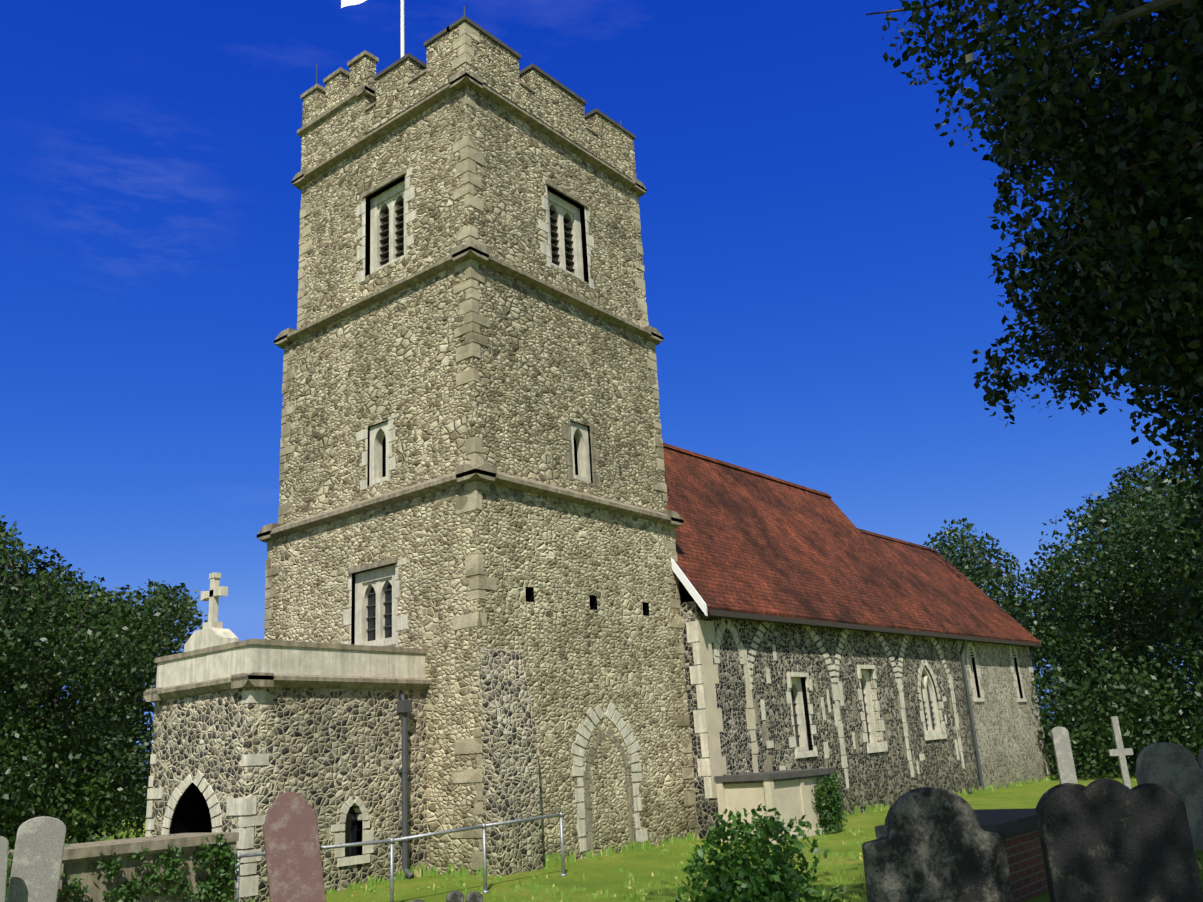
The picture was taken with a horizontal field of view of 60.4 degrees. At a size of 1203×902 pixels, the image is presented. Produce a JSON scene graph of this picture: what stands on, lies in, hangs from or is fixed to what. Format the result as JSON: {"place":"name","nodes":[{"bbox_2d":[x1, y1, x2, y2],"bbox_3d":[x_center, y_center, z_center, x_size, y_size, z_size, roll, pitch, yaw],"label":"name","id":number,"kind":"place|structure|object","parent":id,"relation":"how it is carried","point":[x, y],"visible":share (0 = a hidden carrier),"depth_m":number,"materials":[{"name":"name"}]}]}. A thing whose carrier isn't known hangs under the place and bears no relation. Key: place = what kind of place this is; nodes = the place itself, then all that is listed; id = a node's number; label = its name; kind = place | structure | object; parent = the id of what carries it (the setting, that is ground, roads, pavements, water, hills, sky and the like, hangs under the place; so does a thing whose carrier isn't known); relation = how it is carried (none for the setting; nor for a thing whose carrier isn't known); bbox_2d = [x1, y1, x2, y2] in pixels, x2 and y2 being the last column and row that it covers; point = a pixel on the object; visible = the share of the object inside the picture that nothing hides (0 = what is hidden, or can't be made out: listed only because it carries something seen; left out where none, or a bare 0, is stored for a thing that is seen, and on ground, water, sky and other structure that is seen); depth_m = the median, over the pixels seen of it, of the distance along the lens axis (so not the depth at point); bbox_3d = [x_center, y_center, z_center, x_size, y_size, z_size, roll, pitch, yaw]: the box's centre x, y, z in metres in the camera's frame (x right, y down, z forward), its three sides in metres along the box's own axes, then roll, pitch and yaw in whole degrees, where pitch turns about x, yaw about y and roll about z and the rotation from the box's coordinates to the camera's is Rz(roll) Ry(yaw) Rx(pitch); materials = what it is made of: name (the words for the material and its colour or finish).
{"place":"outdoors","nodes":[
{"label":"outdoors","id":0,"kind":"place"},
{"bbox_2d":[0,0,1202,778],"label":"sky","id":1,"kind":"structure","parent":0,"point":[820,294],"materials":[{"name":"blue"}]},
{"bbox_2d":[10,740,1202,901],"bbox_3d":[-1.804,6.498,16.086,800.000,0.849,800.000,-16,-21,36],"label":"ground","id":2,"kind":"structure","parent":0,"point":[604,874],"depth_m":15.68,"materials":[{"name":"green plant"}]},
{"bbox_2d":[0,836,8,901],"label":"headstone","id":3,"kind":"object","parent":2,"relation":"on","point":[4,845],"visible":1,"depth_m":10.53,"materials":[{"name":"grey stone"}]},
{"bbox_2d":[6,816,65,901],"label":"headstone","id":4,"kind":"object","parent":2,"relation":"on","point":[37,860],"visible":1,"depth_m":11.02,"materials":[{"name":"grey stone"}]},
{"bbox_2d":[0,515,207,849],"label":"tree","id":5,"kind":"object","parent":2,"relation":"on","point":[54,638],"visible":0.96,"depth_m":18.30,"materials":[{"name":"green plant"}]},
{"bbox_2d":[5,833,238,901],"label":"ivy","id":6,"kind":"object","parent":2,"relation":"on","point":[219,861],"visible":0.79,"depth_m":12.60,"materials":[{"name":"green plant"}]},
{"bbox_2d":[6,832,238,901],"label":"wall","id":7,"kind":"structure","parent":2,"relation":"on","point":[78,858],"depth_m":12.46,"materials":[{"name":"stone"}]},
{"bbox_2d":[263,792,325,901],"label":"gravestone","id":8,"kind":"object","parent":2,"relation":"on","point":[292,852],"visible":1,"depth_m":12.95,"materials":[{"name":"pink stone"}]},
{"bbox_2d":[235,813,566,901],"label":"steel railing","id":9,"kind":"object","parent":2,"relation":"on","point":[391,841],"visible":0.92,"depth_m":13.93,"materials":[{"name":"grey metal"}]},
{"bbox_2d":[411,899,423,901],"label":"footstone","id":10,"kind":"object","parent":2,"relation":"on","point":[417,900],"visible":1,"depth_m":12.92,"materials":[{"name":"grey stone"}]},
{"bbox_2d":[446,891,463,901],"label":"footstone","id":11,"kind":"object","parent":2,"relation":"on","point":[455,896],"visible":1,"depth_m":13.28,"materials":[{"name":"grey stone"}]},
{"bbox_2d":[465,891,482,901],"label":"footstone","id":12,"kind":"object","parent":2,"relation":"on","point":[474,896],"visible":1,"depth_m":13.13,"materials":[{"name":"grey stone"}]},
{"bbox_2d":[143,0,1050,901],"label":"church","id":13,"kind":"structure","parent":2,"relation":"on","point":[523,560],"depth_m":20.51,"materials":[{"name":"stone"}]},
{"bbox_2d":[245,774,1202,901],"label":"grass tufts","id":14,"kind":"object","parent":2,"relation":"on","point":[432,872],"visible":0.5,"depth_m":16.08,"materials":[{"name":"green plant"}]},
{"bbox_2d":[675,804,851,901],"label":"bush","id":15,"kind":"object","parent":2,"relation":"on","point":[737,877],"visible":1,"depth_m":9.65,"materials":[{"name":"green plant"}]},
{"bbox_2d":[714,768,839,843],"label":"chest tomb","id":16,"kind":"structure","parent":2,"relation":"on","point":[788,795],"depth_m":19.76,"materials":[{"name":"stone"}]},
{"bbox_2d":[810,771,847,834],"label":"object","id":17,"kind":"object","parent":2,"relation":"on","point":[824,801],"visible":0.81,"depth_m":20.70,"materials":[{"name":"green plant"}]},
{"bbox_2d":[862,787,1012,901],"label":"headstone","id":18,"kind":"object","parent":2,"relation":"on","point":[931,844],"visible":1,"depth_m":5.30,"materials":[{"name":"grey stone"}]},
{"bbox_2d":[874,808,1048,901],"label":"brick tomb","id":19,"kind":"object","parent":2,"relation":"on","point":[1018,829],"visible":0.25,"depth_m":10.06,"materials":[{"name":"red brick"}]},
{"bbox_2d":[866,0,1202,710],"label":"birch tree","id":20,"kind":"object","parent":2,"relation":"on","point":[1131,249],"visible":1,"depth_m":7.17,"materials":[{"name":"green plant"}]},
{"bbox_2d":[1036,783,1085,818],"bbox_3d":[3.262,2.960,6.954,0.497,1.407,0.080,-7,-8,-23],"label":"headstone","id":21,"kind":"object","parent":2,"relation":"on","point":[1080,787],"visible":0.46,"depth_m":7.04,"materials":[{"name":"grey stone"}]},
{"bbox_2d":[923,449,1202,779],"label":"tree","id":22,"kind":"object","parent":2,"relation":"on","point":[1144,696],"visible":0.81,"depth_m":39.52,"materials":[{"name":"green plant"}]},
{"bbox_2d":[1051,727,1077,783],"bbox_3d":[13.055,8.858,29.072,0.465,2.145,0.100,-3,-17,-1],"label":"headstone","id":23,"kind":"object","parent":2,"relation":"on","point":[1063,755],"visible":0.69,"depth_m":29.11,"materials":[{"name":"grey stone"}]},
{"bbox_2d":[1035,778,1202,901],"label":"headstone","id":24,"kind":"object","parent":2,"relation":"on","point":[1106,840],"visible":1,"depth_m":4.89,"materials":[{"name":"black stone"}]},
{"bbox_2d":[1108,716,1133,788],"bbox_3d":[13.087,7.883,25.927,0.593,2.377,0.080,-3,-17,-1],"label":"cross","id":25,"kind":"object","parent":2,"relation":"on","point":[1120,752],"visible":0.6,"depth_m":25.98,"materials":[{"name":"grey stone"}]},
{"bbox_2d":[1135,742,1202,857],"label":"headstone","id":26,"kind":"object","parent":2,"relation":"on","point":[1176,769],"visible":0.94,"depth_m":8.82,"materials":[{"name":"grey stone"}]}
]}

